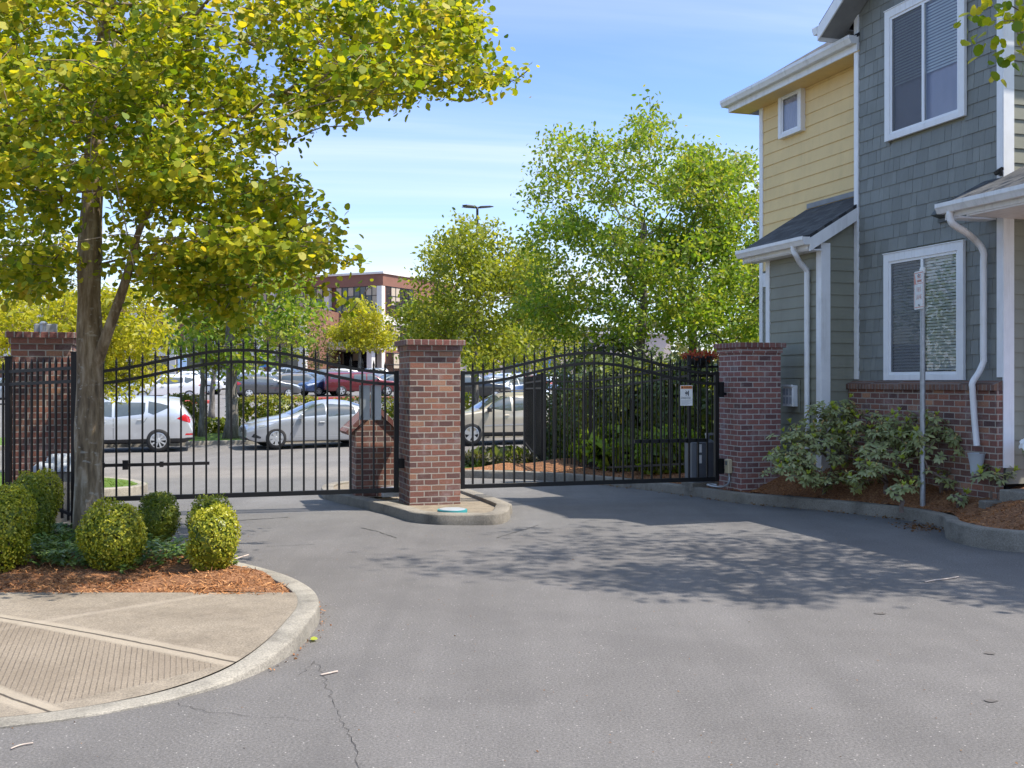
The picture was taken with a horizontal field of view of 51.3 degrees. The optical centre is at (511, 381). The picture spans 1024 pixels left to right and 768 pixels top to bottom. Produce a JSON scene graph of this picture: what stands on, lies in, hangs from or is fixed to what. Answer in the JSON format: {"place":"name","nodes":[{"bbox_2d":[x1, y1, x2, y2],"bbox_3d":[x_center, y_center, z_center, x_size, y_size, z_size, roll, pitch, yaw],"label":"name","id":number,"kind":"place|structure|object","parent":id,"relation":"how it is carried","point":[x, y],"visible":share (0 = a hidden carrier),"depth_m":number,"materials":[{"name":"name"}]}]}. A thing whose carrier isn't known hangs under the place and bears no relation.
{"place":"outdoors","nodes":[
{"label":"outdoors","id":0,"kind":"place"},
{"bbox_2d":[0,472,146,487],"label":"lawn","id":1,"kind":"structure","parent":0,"point":[118,480],"depth_m":17.87,"materials":[{"name":"green plant"}]},
{"bbox_2d":[0,433,241,444],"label":"verge","id":2,"kind":"structure","parent":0,"point":[211,436],"depth_m":35.48,"materials":[{"name":"green plant"}]},
{"bbox_2d":[162,392,209,435],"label":"hedge","id":3,"kind":"object","parent":2,"relation":"on","point":[189,404],"visible":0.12,"depth_m":36.66,"materials":[{"name":"green plant"}]},
{"bbox_2d":[195,417,224,432],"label":"hedge","id":4,"kind":"object","parent":2,"relation":"on","point":[213,427],"visible":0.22,"depth_m":38.27,"materials":[{"name":"green plant"}]},
{"bbox_2d":[179,296,249,436],"bbox_3d":[-10.036,-0.558,36.528,2.374,5.129,3.557,0,0,-31],"label":"street tree","id":5,"kind":"object","parent":2,"relation":"on","point":[201,428],"visible":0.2,"depth_m":36.35,"materials":[{"name":"green plant"}]},
{"bbox_2d":[151,267,333,438],"bbox_3d":[-9.252,-1.564,35.806,6.090,7.219,6.713,0,0,-17],"label":"street tree","id":6,"kind":"object","parent":2,"relation":"on","point":[204,335],"visible":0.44,"depth_m":35.08,"materials":[{"name":"green plant"}]},
{"bbox_2d":[224,393,322,426],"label":"hedge","id":7,"kind":"object","parent":2,"relation":"on","point":[249,411],"visible":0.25,"depth_m":37.76,"materials":[{"name":"green plant"}]},
{"bbox_2d":[379,205,558,404],"bbox_3d":[-1.407,-2.338,37.999,6.732,8.608,7.633,0,0,0],"label":"street tree","id":8,"kind":"object","parent":2,"relation":"on","point":[484,273],"visible":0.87,"depth_m":36.05,"materials":[{"name":"green plant"}]},
{"bbox_2d":[711,235,758,359],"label":"street tree","id":9,"kind":"object","parent":2,"relation":"on","point":[748,293],"visible":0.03,"depth_m":42.43,"materials":[{"name":"green plant"}]},
{"bbox_2d":[0,486,289,594],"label":"mulch bed","id":10,"kind":"object","parent":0,"point":[150,584],"visible":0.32,"depth_m":8.79,"materials":[{"name":"brown wood"}]},
{"bbox_2d":[0,483,37,572],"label":"box bush","id":11,"kind":"object","parent":10,"relation":"on","point":[16,529],"visible":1,"depth_m":9.09,"materials":[{"name":"green plant"}]},
{"bbox_2d":[2,472,57,547],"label":"box bush","id":12,"kind":"object","parent":10,"relation":"on","point":[42,496],"visible":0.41,"depth_m":10.16,"materials":[{"name":"green plant"}]},
{"bbox_2d":[0,351,75,526],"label":"picket fence","id":13,"kind":"object","parent":10,"relation":"on","point":[8,371],"visible":0.78,"depth_m":12.38,"materials":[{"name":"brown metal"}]},
{"bbox_2d":[14,467,65,523],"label":"box bush","id":14,"kind":"object","parent":10,"relation":"on","point":[56,495],"visible":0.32,"depth_m":11.47,"materials":[{"name":"green plant"}]},
{"bbox_2d":[5,331,75,483],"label":"brick pillar","id":15,"kind":"structure","parent":10,"relation":"on","point":[28,346],"depth_m":13.52,"materials":[{"name":"brown brick"}]},
{"bbox_2d":[34,321,56,331],"bbox_3d":[-6.038,-0.700,13.796,0.280,0.150,0.145,0,0,-17],"label":"pillar light","id":16,"kind":"object","parent":15,"relation":"on","point":[42,326],"visible":0.75,"depth_m":13.81,"materials":[{"name":"metal"}]},
{"bbox_2d":[74,496,147,570],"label":"box bush","id":17,"kind":"object","parent":10,"relation":"on","point":[104,535],"visible":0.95,"depth_m":9.00,"materials":[{"name":"green plant"}]},
{"bbox_2d":[4,521,238,573],"bbox_3d":[-4.011,1.500,9.982,3.340,0.275,2.175,0,0,0],"label":"ground cover","id":18,"kind":"object","parent":10,"relation":"on","point":[54,550],"visible":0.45,"depth_m":9.38,"materials":[{"name":"green plant"}]},
{"bbox_2d":[138,490,181,542],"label":"box bush","id":19,"kind":"object","parent":10,"relation":"on","point":[158,516],"visible":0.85,"depth_m":10.43,"materials":[{"name":"green plant"}]},
{"bbox_2d":[184,493,234,532],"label":"box bush","id":20,"kind":"object","parent":10,"relation":"on","point":[205,501],"visible":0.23,"depth_m":10.15,"materials":[{"name":"green plant"}]},
{"bbox_2d":[181,501,241,570],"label":"box bush","id":21,"kind":"object","parent":10,"relation":"on","point":[206,538],"visible":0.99,"depth_m":8.99,"materials":[{"name":"green plant"}]},
{"bbox_2d":[0,0,539,539],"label":"katsura tree","id":22,"kind":"object","parent":10,"relation":"on","point":[114,74],"visible":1,"depth_m":9.29,"materials":[{"name":"green plant"}]},
{"bbox_2d":[334,484,494,512],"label":"concrete traffic island","id":23,"kind":"structure","parent":0,"point":[471,504],"depth_m":14.46,"materials":[{"name":"concrete"}]},
{"bbox_2d":[340,403,393,496],"bbox_3d":[-2.075,0.993,15.730,0.857,1.355,0.680,0,0,-18],"label":"brick monument","id":24,"kind":"object","parent":23,"relation":"on","point":[367,453],"visible":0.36,"depth_m":15.45,"materials":[{"name":"brown brick"}]},
{"bbox_2d":[394,339,465,505],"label":"brick pillar","id":25,"kind":"structure","parent":23,"relation":"on","point":[429,413],"depth_m":14.55,"materials":[{"name":"brown brick"}]},
{"bbox_2d":[102,338,404,500],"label":"driveway gate","id":26,"kind":"structure","parent":25,"relation":"attached to","point":[364,402],"depth_m":14.19,"materials":[{"name":"black metal"}]},
{"bbox_2d":[437,507,466,512],"bbox_3d":[-0.767,1.692,13.697,0.390,0.112,0.390,0,0,0],"label":"utility cover","id":27,"kind":"object","parent":23,"relation":"on","point":[455,509],"visible":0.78,"depth_m":13.62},
{"bbox_2d":[0,0,832,363],"label":"sky","id":28,"kind":"structure","parent":0,"point":[398,178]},
{"bbox_2d":[495,376,522,389],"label":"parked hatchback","id":29,"kind":"object","parent":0,"point":[519,381],"visible":0.1,"depth_m":67.36,"materials":[{"name":"metal"}]},
{"bbox_2d":[0,377,1023,767],"bbox_3d":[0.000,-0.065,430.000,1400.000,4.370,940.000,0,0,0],"label":"road","id":30,"kind":"structure","parent":0,"point":[750,635],"depth_m":7.12,"materials":[{"name":"grey asphalt"}]},
{"bbox_2d":[0,237,76,322],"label":"street tree","id":31,"kind":"object","parent":30,"relation":"on","point":[73,280],"visible":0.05,"depth_m":104.83,"materials":[{"name":"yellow plant"}]},
{"bbox_2d":[0,283,124,380],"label":"golden maple","id":32,"kind":"object","parent":30,"relation":"on","point":[56,309],"visible":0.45,"depth_m":20.40,"materials":[{"name":"yellow plant"}]},
{"bbox_2d":[0,471,147,495],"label":"kerb","id":33,"kind":"structure","parent":30,"relation":"on","point":[123,490],"depth_m":16.88,"materials":[{"name":"concrete"}]},
{"bbox_2d":[61,280,188,403],"bbox_3d":[-7.363,-0.086,20.445,2.248,3.971,3.900,0,0,-18],"label":"golden maple","id":34,"kind":"object","parent":30,"relation":"on","point":[127,333],"visible":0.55,"depth_m":19.99,"materials":[{"name":"yellow plant"}]},
{"bbox_2d":[104,394,192,451],"bbox_3d":[-12.051,1.249,32.212,4.730,1.730,2.201,0,0,-18],"label":"parked suv","id":35,"kind":"object","parent":30,"relation":"on","point":[161,423],"visible":0.45,"depth_m":31.71,"materials":[{"name":"silver metal"}]},
{"bbox_2d":[0,592,297,716],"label":"kerb ramp pavement","id":36,"kind":"structure","parent":30,"relation":"on","point":[65,651],"depth_m":6.83,"materials":[{"name":"concrete"}]},
{"bbox_2d":[121,292,191,366],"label":"street tree","id":37,"kind":"object","parent":30,"relation":"on","point":[153,317],"visible":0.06,"depth_m":120.37,"materials":[{"name":"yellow plant"}]},
{"bbox_2d":[0,549,319,728],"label":"kerb","id":38,"kind":"structure","parent":30,"relation":"on","point":[292,634],"depth_m":6.39,"materials":[{"name":"concrete"}]},
{"bbox_2d":[33,453,70,521],"bbox_3d":[-5.416,1.270,12.800,0.580,0.800,0.420,0,0,-18],"label":"gate operator","id":39,"kind":"object","parent":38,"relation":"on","point":[59,518],"visible":0.21,"depth_m":12.65,"materials":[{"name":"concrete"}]},
{"bbox_2d":[126,374,199,395],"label":"parked suv","id":40,"kind":"object","parent":30,"relation":"on","point":[187,384],"visible":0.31,"depth_m":65.38,"materials":[{"name":"white paint"}]},
{"bbox_2d":[0,306,342,377],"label":"office wing","id":41,"kind":"structure","parent":30,"relation":"on","point":[336,316],"depth_m":140.76,"materials":[{"name":"brown brick"}]},
{"bbox_2d":[269,357,297,371],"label":"shop window","id":42,"kind":"structure","parent":41,"relation":"in","point":[295,363],"depth_m":138.74,"materials":[{"name":"grey glass"}]},
{"bbox_2d":[177,371,225,393],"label":"parked pickup","id":43,"kind":"object","parent":30,"relation":"on","point":[222,386],"visible":0.25,"depth_m":83.27,"materials":[{"name":"metal"}]},
{"bbox_2d":[208,322,239,417],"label":"street tree","id":44,"kind":"object","parent":30,"relation":"on","point":[211,412],"visible":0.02,"depth_m":46.91,"materials":[{"name":"grey plant"}]},
{"bbox_2d":[0,436,522,449],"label":"kerb","id":45,"kind":"structure","parent":30,"relation":"on","point":[222,442],"depth_m":34.43,"materials":[{"name":"concrete"}]},
{"bbox_2d":[237,374,300,396],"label":"parked suv","id":46,"kind":"object","parent":30,"relation":"on","point":[249,386],"visible":0.69,"depth_m":72.11,"materials":[{"name":"paint"}]},
{"bbox_2d":[253,300,318,371],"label":"street tree","id":47,"kind":"object","parent":30,"relation":"on","point":[295,346],"visible":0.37,"depth_m":107.61,"materials":[{"name":"green plant"}]},
{"bbox_2d":[238,399,358,448],"bbox_3d":[-6.261,1.319,34.021,4.644,1.493,2.140,0,0,-25],"label":"parked sedan","id":48,"kind":"object","parent":30,"relation":"on","point":[249,430],"visible":0.62,"depth_m":33.11,"materials":[{"name":"silver metal"}]},
{"bbox_2d":[277,372,325,394],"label":"parked suv","id":49,"kind":"object","parent":30,"relation":"on","point":[297,377],"visible":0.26,"depth_m":81.14,"materials":[{"name":"paint"}]},
{"bbox_2d":[293,304,343,369],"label":"street tree","id":50,"kind":"object","parent":30,"relation":"on","point":[318,351],"visible":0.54,"depth_m":115.79,"materials":[{"name":"green plant"}]},
{"bbox_2d":[297,375,354,395],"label":"parked suv","id":51,"kind":"object","parent":30,"relation":"on","point":[309,386],"visible":0.38,"depth_m":78.43,"materials":[{"name":"paint"}]},
{"bbox_2d":[221,271,454,370],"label":"office building","id":52,"kind":"structure","parent":30,"relation":"on","point":[387,284],"depth_m":152.42,"materials":[{"name":"red-brown brick"},{"name":"pale stone"},{"name":"glass"}]},
{"bbox_2d":[279,289,323,309],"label":"window","id":53,"kind":"structure","parent":52,"relation":"in","point":[317,291],"depth_m":156.02,"materials":[{"name":"glass"}]},
{"bbox_2d":[336,286,376,313],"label":"window","id":54,"kind":"structure","parent":52,"relation":"in","point":[370,295],"depth_m":152.04,"materials":[{"name":"glass"}]},
{"bbox_2d":[342,352,376,368],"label":"window","id":55,"kind":"structure","parent":52,"relation":"in","point":[345,356],"depth_m":152.30,"materials":[{"name":"glass"}]},
{"bbox_2d":[386,352,398,370],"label":"window","id":56,"kind":"structure","parent":52,"relation":"in","point":[395,364],"depth_m":152.41,"materials":[{"name":"glass"}]},
{"bbox_2d":[386,286,413,313],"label":"window","id":57,"kind":"structure","parent":52,"relation":"in","point":[394,291],"depth_m":152.93,"materials":[{"name":"glass"}]},
{"bbox_2d":[323,372,393,395],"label":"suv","id":58,"kind":"object","parent":30,"relation":"on","point":[344,385],"visible":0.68,"depth_m":77.95,"materials":[{"name":"red paint"}]},
{"bbox_2d":[321,296,403,371],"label":"lollipop tree","id":59,"kind":"object","parent":30,"relation":"on","point":[363,338],"visible":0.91,"depth_m":110.75,"materials":[{"name":"yellow plant"}]},
{"bbox_2d":[333,395,393,419],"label":"hedge","id":60,"kind":"object","parent":30,"relation":"on","point":[389,411],"visible":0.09,"depth_m":40.66,"materials":[{"name":"green plant"}]},
{"bbox_2d":[321,481,511,524],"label":"kerb","id":61,"kind":"structure","parent":30,"relation":"on","point":[501,513],"depth_m":13.60,"materials":[{"name":"concrete"}]},
{"bbox_2d":[392,287,494,370],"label":"street tree","id":62,"kind":"object","parent":30,"relation":"on","point":[429,299],"visible":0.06,"depth_m":65.55,"materials":[{"name":"green plant"}]},
{"bbox_2d":[465,392,481,409],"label":"hedge","id":63,"kind":"object","parent":30,"relation":"on","point":[467,398],"visible":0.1,"depth_m":45.69,"materials":[{"name":"green plant"}]},
{"bbox_2d":[462,205,493,387],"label":"parking lot lamp","id":64,"kind":"object","parent":30,"relation":"on","point":[472,206],"visible":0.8,"depth_m":59.94,"materials":[{"name":"metal"}]},
{"bbox_2d":[465,374,510,399],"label":"car","id":65,"kind":"object","parent":30,"relation":"on","point":[487,389],"visible":0.21,"depth_m":63.51,"materials":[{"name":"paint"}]},
{"bbox_2d":[465,390,551,444],"bbox_3d":[-0.291,1.159,35.167,4.400,1.751,2.163,0,0,-18],"label":"parked suv","id":66,"kind":"object","parent":30,"relation":"on","point":[498,416],"visible":0.19,"depth_m":34.26,"materials":[{"name":"beige paint"}]},
{"bbox_2d":[491,243,567,376],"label":"street tree","id":67,"kind":"object","parent":30,"relation":"on","point":[529,368],"visible":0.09,"depth_m":45.92,"materials":[{"name":"green plant"}]},
{"bbox_2d":[498,320,585,378],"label":"street tree","id":68,"kind":"object","parent":30,"relation":"on","point":[540,365],"visible":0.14,"depth_m":69.53,"materials":[{"name":"green plant"}]},
{"bbox_2d":[458,331,670,379],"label":"pink building","id":69,"kind":"structure","parent":30,"relation":"on","point":[660,343],"depth_m":130.41,"materials":[{"name":"stone"}]},
{"bbox_2d":[536,313,718,370],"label":"wood","id":70,"kind":"object","parent":30,"relation":"on","point":[685,348],"visible":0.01,"depth_m":224.44,"materials":[{"name":"green plant"}]},
{"bbox_2d":[465,470,1023,552],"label":"kerb","id":71,"kind":"structure","parent":30,"relation":"on","point":[955,529],"depth_m":14.26,"materials":[{"name":"concrete"}]},
{"bbox_2d":[607,484,943,532],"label":"fallen leaves","id":72,"kind":"object","parent":30,"relation":"on","point":[913,526],"visible":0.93,"depth_m":13.01,"materials":[{"name":"brown plant"}]},
{"bbox_2d":[720,0,1023,501],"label":"townhouse","id":73,"kind":"structure","parent":30,"relation":"on","point":[891,147],"depth_m":14.82,"materials":[{"name":"yellow"}]},
{"bbox_2d":[778,88,804,139],"bbox_3d":[4.711,-4.547,17.997,0.105,0.783,0.712,0,0,-17],"label":"window","id":74,"kind":"structure","parent":73,"relation":"in","point":[791,106],"depth_m":18.00,"materials":[{"name":"white paint"}]},
{"bbox_2d":[882,240,965,379],"bbox_3d":[5.538,-0.908,14.333,0.122,1.785,1.614,0,0,-18],"label":"window","id":75,"kind":"structure","parent":73,"relation":"in","point":[944,263],"depth_m":14.27,"materials":[{"name":"white paint"}]},
{"bbox_2d":[883,0,966,141],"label":"window","id":76,"kind":"structure","parent":73,"relation":"in","point":[930,59],"depth_m":14.30,"materials":[{"name":"white paint"}]},
{"bbox_2d":[953,0,1023,87],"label":"street tree","id":77,"kind":"object","parent":30,"relation":"on","point":[1016,19],"visible":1,"depth_m":9.24,"materials":[{"name":"green plant"}]},
{"bbox_2d":[465,458,1023,529],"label":"mulch bed","id":78,"kind":"object","parent":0,"point":[930,499],"visible":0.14,"depth_m":14.55,"materials":[{"name":"brown wood"}]},
{"bbox_2d":[568,423,625,463],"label":"shrub","id":79,"kind":"object","parent":78,"relation":"on","point":[580,445],"visible":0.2,"depth_m":20.72,"materials":[{"name":"green plant"}]},
{"bbox_2d":[581,423,659,471],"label":"shrub","id":80,"kind":"object","parent":78,"relation":"on","point":[598,444],"visible":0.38,"depth_m":19.75,"materials":[{"name":"green plant"}]},
{"bbox_2d":[540,355,718,471],"bbox_3d":[2.443,0.782,19.124,5.756,2.435,2.538,0,0,30],"label":"picket fence","id":81,"kind":"object","parent":78,"relation":"on","point":[619,385],"visible":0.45,"depth_m":19.13,"materials":[{"name":"brown metal"}]},
{"bbox_2d":[602,344,710,460],"bbox_3d":[2.826,0.596,20.725,2.177,2.631,1.840,0,0,0],"label":"shrub","id":82,"kind":"object","parent":78,"relation":"on","point":[657,359],"visible":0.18,"depth_m":20.33,"materials":[{"name":"green plant"}]},
{"bbox_2d":[629,422,699,474],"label":"shrub","id":83,"kind":"object","parent":78,"relation":"on","point":[657,471],"visible":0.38,"depth_m":18.65,"materials":[{"name":"green plant"}]},
{"bbox_2d":[644,355,716,460],"bbox_3d":[3.471,0.692,20.376,1.948,2.443,1.831,0,0,0],"label":"shrub","id":84,"kind":"object","parent":78,"relation":"on","point":[703,403],"visible":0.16,"depth_m":19.82,"materials":[{"name":"green plant"}]},
{"bbox_2d":[681,433,717,490],"bbox_3d":[3.116,1.270,17.013,0.730,0.900,0.400,0,0,-18],"label":"gate operator","id":85,"kind":"object","parent":78,"relation":"on","point":[693,460],"visible":0.5,"depth_m":16.81,"materials":[{"name":"grey plastic"}]},
{"bbox_2d":[680,333,722,365],"bbox_3d":[3.447,0.327,19.503,0.700,2.430,0.672,0,0,-39],"label":"hanging basket","id":86,"kind":"object","parent":78,"relation":"on","point":[709,356],"visible":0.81,"depth_m":19.35,"materials":[{"name":"plastic"}]},
{"bbox_2d":[713,342,785,494],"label":"brick pillar","id":87,"kind":"structure","parent":78,"relation":"on","point":[750,404],"depth_m":15.92,"materials":[{"name":"brown brick"}]},
{"bbox_2d":[460,342,726,488],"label":"driveway gate","id":88,"kind":"structure","parent":87,"relation":"attached to","point":[718,461],"depth_m":15.54,"materials":[{"name":"black metal"}]},
{"bbox_2d":[680,385,692,405],"bbox_3d":[2.616,0.212,15.997,0.205,0.305,0.008,0,0,-18],"label":"warning sign","id":89,"kind":"object","parent":88,"relation":"attached to","point":[686,395],"visible":1,"depth_m":16.00,"materials":[{"name":"grey"}]},
{"bbox_2d":[706,459,731,487],"bbox_3d":[3.112,1.381,16.017,0.394,0.422,0.212,0,0,-18],"label":"outlet box","id":90,"kind":"object","parent":87,"relation":"attached to","point":[728,466],"visible":1,"depth_m":16.02,"materials":[{"name":"beige plastic"}]},
{"bbox_2d":[759,393,882,494],"bbox_3d":[4.288,0.883,14.886,1.725,1.443,1.176,0,0,0],"label":"rhododendron","id":91,"kind":"object","parent":78,"relation":"on","point":[835,435],"visible":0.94,"depth_m":14.80,"materials":[{"name":"green plant"}]},
{"bbox_2d":[843,407,926,493],"bbox_3d":[5.016,0.920,14.224,1.251,1.165,1.015,0,0,0],"label":"rhododendron","id":92,"kind":"object","parent":78,"relation":"on","point":[890,438],"visible":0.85,"depth_m":14.10,"materials":[{"name":"green plant"}]},
{"bbox_2d":[884,479,918,512],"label":"rhododendron","id":93,"kind":"object","parent":78,"relation":"on","point":[900,489],"visible":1,"depth_m":13.09,"materials":[{"name":"green plant"}]},
{"bbox_2d":[914,267,925,505],"bbox_3d":[5.246,0.162,13.648,0.101,3.250,0.300,0,0,0],"label":"fire lane sign","id":94,"kind":"object","parent":78,"relation":"on","point":[919,289],"visible":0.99,"depth_m":13.62,"materials":[{"name":"metal"}]},
{"bbox_2d":[897,409,965,492],"bbox_3d":[5.644,0.903,13.743,1.345,1.098,0.780,0,0,0],"label":"rhododendron","id":95,"kind":"object","parent":78,"relation":"on","point":[946,437],"visible":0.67,"depth_m":13.61,"materials":[{"name":"green plant"}]},
{"bbox_2d":[947,487,971,507],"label":"rhododendron","id":96,"kind":"object","parent":78,"relation":"on","point":[962,499],"visible":1,"depth_m":13.13,"materials":[{"name":"green plant"}]},
{"bbox_2d":[979,500,1001,508],"bbox_3d":[6.421,1.597,12.836,1.600,0.340,0.160,0,0,-4],"label":"block","id":97,"kind":"object","parent":78,"relation":"on","point":[983,504],"visible":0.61,"depth_m":12.71,"materials":[{"name":"concrete"}]},
{"bbox_2d":[970,464,1019,498],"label":"rhododendron","id":98,"kind":"object","parent":78,"relation":"on","point":[993,475],"visible":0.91,"depth_m":12.88,"materials":[{"name":"green plant"}]},
{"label":"lawn","id":99,"kind":"structure","parent":0,"visible":0},
{"bbox_2d":[465,445,536,466],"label":"hedge","id":100,"kind":"object","parent":99,"relation":"on","point":[498,455],"visible":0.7,"depth_m":22.26,"materials":[{"name":"green plant"}]},
{"bbox_2d":[525,373,540,461],"bbox_3d":[0.473,0.912,25.586,0.078,2.175,7.910,0,0,-2],"label":"picket fence","id":101,"kind":"object","parent":99,"relation":"on","point":[529,412],"visible":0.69,"depth_m":25.54,"materials":[{"name":"brown metal"}]},
{"bbox_2d":[546,372,611,458],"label":"shrub","id":102,"kind":"object","parent":99,"relation":"on","point":[558,425],"visible":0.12,"depth_m":23.19,"materials":[{"name":"green plant"}]},
{"bbox_2d":[546,322,660,419],"bbox_3d":[2.275,0.282,26.475,3.358,3.601,1.898,0,0,0],"label":"shrub","id":103,"kind":"object","parent":99,"relation":"on","point":[598,348],"visible":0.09,"depth_m":26.25,"materials":[{"name":"green plant"}]},
{"bbox_2d":[557,354,658,462],"bbox_3d":[2.030,0.686,21.623,2.223,2.566,2.045,0,0,0],"label":"shrub","id":104,"kind":"object","parent":99,"relation":"on","point":[598,370],"visible":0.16,"depth_m":21.19,"materials":[{"name":"green plant"}]},
{"bbox_2d":[501,84,758,363],"bbox_3d":[2.852,-2.387,24.767,6.207,8.728,6.355,0,0,0],"label":"street tree","id":105,"kind":"object","parent":99,"relation":"on","point":[635,269],"visible":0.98,"depth_m":23.52,"materials":[{"name":"green plant"}]},
{"bbox_2d":[637,137,758,356],"bbox_3d":[5.108,-2.139,26.569,4.561,8.316,5.949,0,0,24],"label":"street tree","id":106,"kind":"object","parent":99,"relation":"on","point":[693,338],"visible":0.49,"depth_m":25.51,"materials":[{"name":"green plant"}]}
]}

